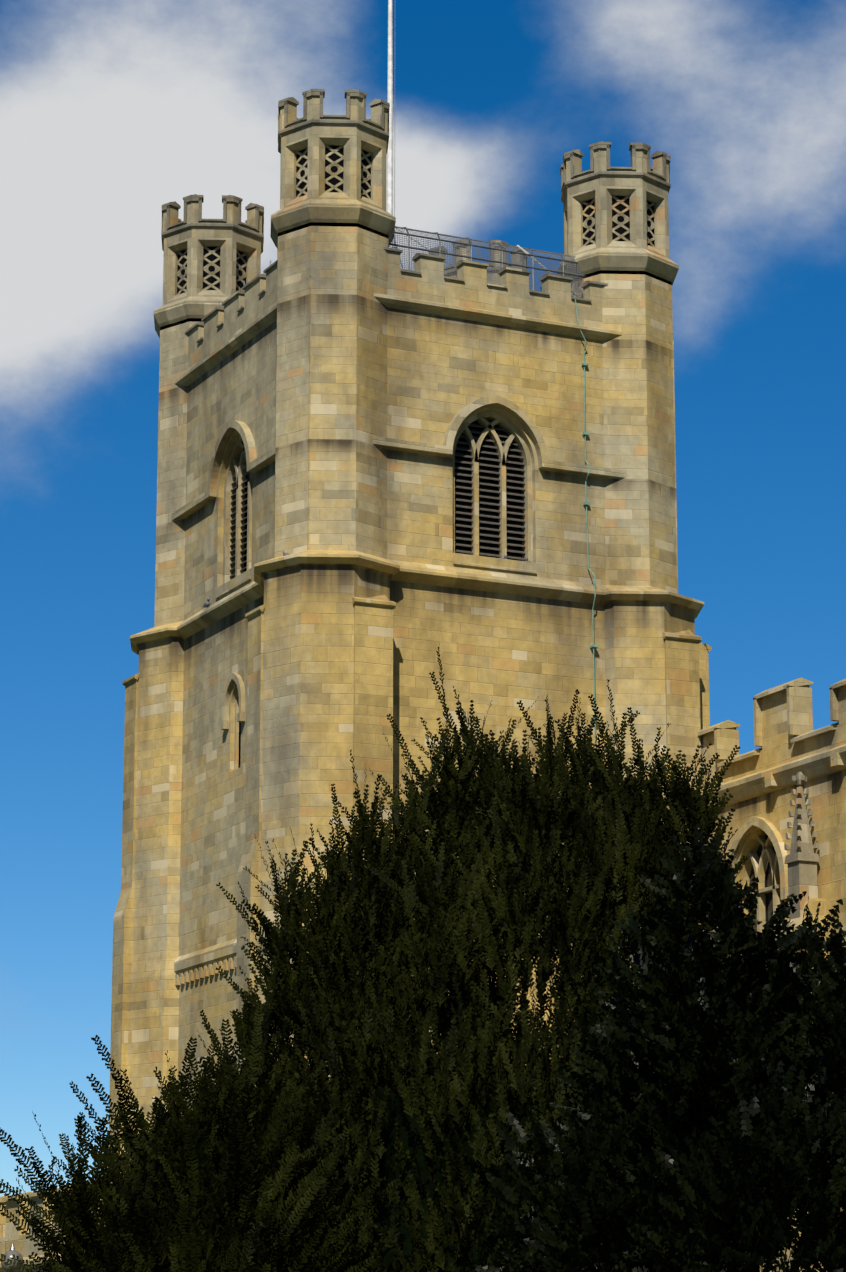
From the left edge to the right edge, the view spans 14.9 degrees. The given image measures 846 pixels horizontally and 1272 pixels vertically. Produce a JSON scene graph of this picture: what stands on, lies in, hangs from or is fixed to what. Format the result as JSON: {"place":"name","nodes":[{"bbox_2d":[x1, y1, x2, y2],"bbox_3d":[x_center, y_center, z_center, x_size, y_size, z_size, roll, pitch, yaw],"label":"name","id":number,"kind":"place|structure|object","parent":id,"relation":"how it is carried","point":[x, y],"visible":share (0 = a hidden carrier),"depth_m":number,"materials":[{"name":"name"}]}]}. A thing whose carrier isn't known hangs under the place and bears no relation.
{"place":"outdoors","nodes":[
{"label":"outdoors","id":0,"kind":"place"},
{"bbox_2d":[1,1250,22,1271],"bbox_3d":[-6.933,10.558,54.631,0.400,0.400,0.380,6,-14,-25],"label":"lamp","id":1,"kind":"object","parent":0,"point":[9,1253],"visible":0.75,"depth_m":54.51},
{"bbox_2d":[161,89,670,342],"bbox_3d":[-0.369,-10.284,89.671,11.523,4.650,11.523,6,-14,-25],"label":"battlements","id":2,"kind":"object","parent":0,"point":[349,122],"visible":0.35,"depth_m":86.81,"materials":[{"name":"beige stone"}]},
{"bbox_2d":[177,145,655,767],"bbox_3d":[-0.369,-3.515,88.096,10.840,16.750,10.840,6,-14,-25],"label":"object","id":3,"kind":"object","parent":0,"point":[365,187],"visible":0.02,"depth_m":84.04,"materials":[{"name":"black"}]},
{"bbox_2d":[0,0,845,1196],"label":"sky","id":4,"kind":"structure","parent":0,"point":[113,112],"materials":[{"name":"blue"}]},
{"label":"ground","id":5,"kind":"structure","parent":0,"visible":0},
{"bbox_2d":[0,1182,132,1271],"bbox_3d":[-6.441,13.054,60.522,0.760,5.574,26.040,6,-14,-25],"label":"building wall","id":6,"kind":"structure","parent":5,"relation":"on","point":[24,1247],"depth_m":63.55,"materials":[{"name":"stone"}]},
{"bbox_2d":[0,996,414,1271],"bbox_3d":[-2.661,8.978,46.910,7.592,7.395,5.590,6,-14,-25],"label":"tree","id":7,"kind":"object","parent":5,"relation":"on","point":[162,1215],"depth_m":46.10,"materials":[{"name":"green plant"}]},
{"bbox_2d":[109,226,711,1168],"bbox_3d":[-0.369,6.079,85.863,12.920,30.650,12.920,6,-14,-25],"label":"tower wall turrets","id":8,"kind":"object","parent":5,"relation":"on","point":[331,642],"visible":0.52,"depth_m":83.25,"materials":[{"name":"beige stone"}]},
{"bbox_2d":[203,551,530,607],"bbox_3d":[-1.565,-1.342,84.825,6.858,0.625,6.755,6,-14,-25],"label":"pigeons","id":9,"kind":"object","parent":8,"relation":"on","point":[206,603],"visible":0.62,"depth_m":83.28,"materials":[{"name":"grey"}]},
{"bbox_2d":[230,419,525,576],"bbox_3d":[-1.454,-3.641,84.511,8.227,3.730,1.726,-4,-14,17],"label":"window louvers","id":10,"kind":"object","parent":8,"relation":"attached to","point":[490,497],"visible":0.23,"depth_m":83.56,"materials":[{"name":"black wood"}]},
{"bbox_2d":[218,227,593,306],"bbox_3d":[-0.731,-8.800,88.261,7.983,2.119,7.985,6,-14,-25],"label":"roof railing","id":11,"kind":"object","parent":8,"relation":"on","point":[501,249],"visible":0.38,"depth_m":85.31,"materials":[{"name":"grey metal"}]},
{"bbox_2d":[154,94,678,984],"bbox_3d":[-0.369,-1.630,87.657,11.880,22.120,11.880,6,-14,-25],"label":"stone trim","id":12,"kind":"structure","parent":8,"relation":"attached to","point":[474,296],"depth_m":84.58,"materials":[{"name":"beige stone"}]},
{"bbox_2d":[394,157,452,265],"bbox_3d":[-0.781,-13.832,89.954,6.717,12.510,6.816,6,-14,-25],"label":"flagpole stays","id":13,"kind":"object","parent":8,"relation":"on","point":[394,208],"visible":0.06,"depth_m":89.43,"materials":[{"name":"grey metal"}]},
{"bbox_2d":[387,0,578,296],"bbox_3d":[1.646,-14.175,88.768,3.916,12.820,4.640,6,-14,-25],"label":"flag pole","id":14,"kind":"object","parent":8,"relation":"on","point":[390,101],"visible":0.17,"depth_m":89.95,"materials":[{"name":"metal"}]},
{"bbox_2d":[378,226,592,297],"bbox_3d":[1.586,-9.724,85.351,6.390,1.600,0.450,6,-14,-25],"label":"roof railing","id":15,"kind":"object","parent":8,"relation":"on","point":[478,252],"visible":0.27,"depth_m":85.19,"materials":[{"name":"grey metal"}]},
{"bbox_2d":[574,296,599,747],"bbox_3d":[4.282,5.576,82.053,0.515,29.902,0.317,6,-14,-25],"label":"lightning conductor","id":16,"kind":"object","parent":8,"relation":"attached to","point":[586,503],"visible":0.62,"depth_m":84.18,"materials":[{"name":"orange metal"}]},
{"bbox_2d":[197,686,747,1271],"bbox_3d":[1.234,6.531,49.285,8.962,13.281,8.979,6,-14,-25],"label":"yew","id":17,"kind":"object","parent":5,"relation":"on","point":[503,1076],"visible":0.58,"depth_m":49.66,"materials":[{"name":"green plant"}]},
{"bbox_2d":[174,647,748,1208],"bbox_3d":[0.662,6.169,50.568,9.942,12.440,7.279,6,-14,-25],"label":"loose yew sprigs","id":18,"kind":"object","parent":17,"relation":"attached to","point":[484,769],"visible":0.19,"depth_m":50.36,"materials":[{"name":"green plant"}]},
{"bbox_2d":[467,823,845,1271],"bbox_3d":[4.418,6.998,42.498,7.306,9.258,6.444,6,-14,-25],"label":"tree","id":19,"kind":"object","parent":5,"relation":"on","point":[642,1205],"depth_m":42.12,"materials":[{"name":"green plant"}]},
{"bbox_2d":[701,685,845,1271],"bbox_3d":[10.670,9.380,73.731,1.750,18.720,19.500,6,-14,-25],"label":"aisle wall","id":20,"kind":"structure","parent":5,"relation":"on","point":[826,795],"depth_m":79.02,"materials":[{"name":"beige stone"}]},
{"bbox_2d":[749,835,784,936],"bbox_3d":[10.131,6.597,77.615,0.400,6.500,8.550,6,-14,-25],"label":"window","id":21,"kind":"structure","parent":20,"relation":"in","point":[768,896],"depth_m":80.57,"materials":[{"name":"black glass"}]},
{"bbox_2d":[697,677,845,949],"bbox_3d":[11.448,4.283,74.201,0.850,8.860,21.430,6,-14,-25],"label":"trim","id":22,"kind":"structure","parent":20,"relation":"attached to","point":[800,727],"depth_m":79.82,"materials":[{"name":"beige stone"}]},
{"bbox_2d":[784,772,819,919],"bbox_3d":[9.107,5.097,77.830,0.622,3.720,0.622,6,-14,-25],"label":"pinnacle","id":23,"kind":"object","parent":20,"relation":"attached to","point":[802,859],"visible":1,"depth_m":77.66,"materials":[{"name":"beige stone"}]}
]}

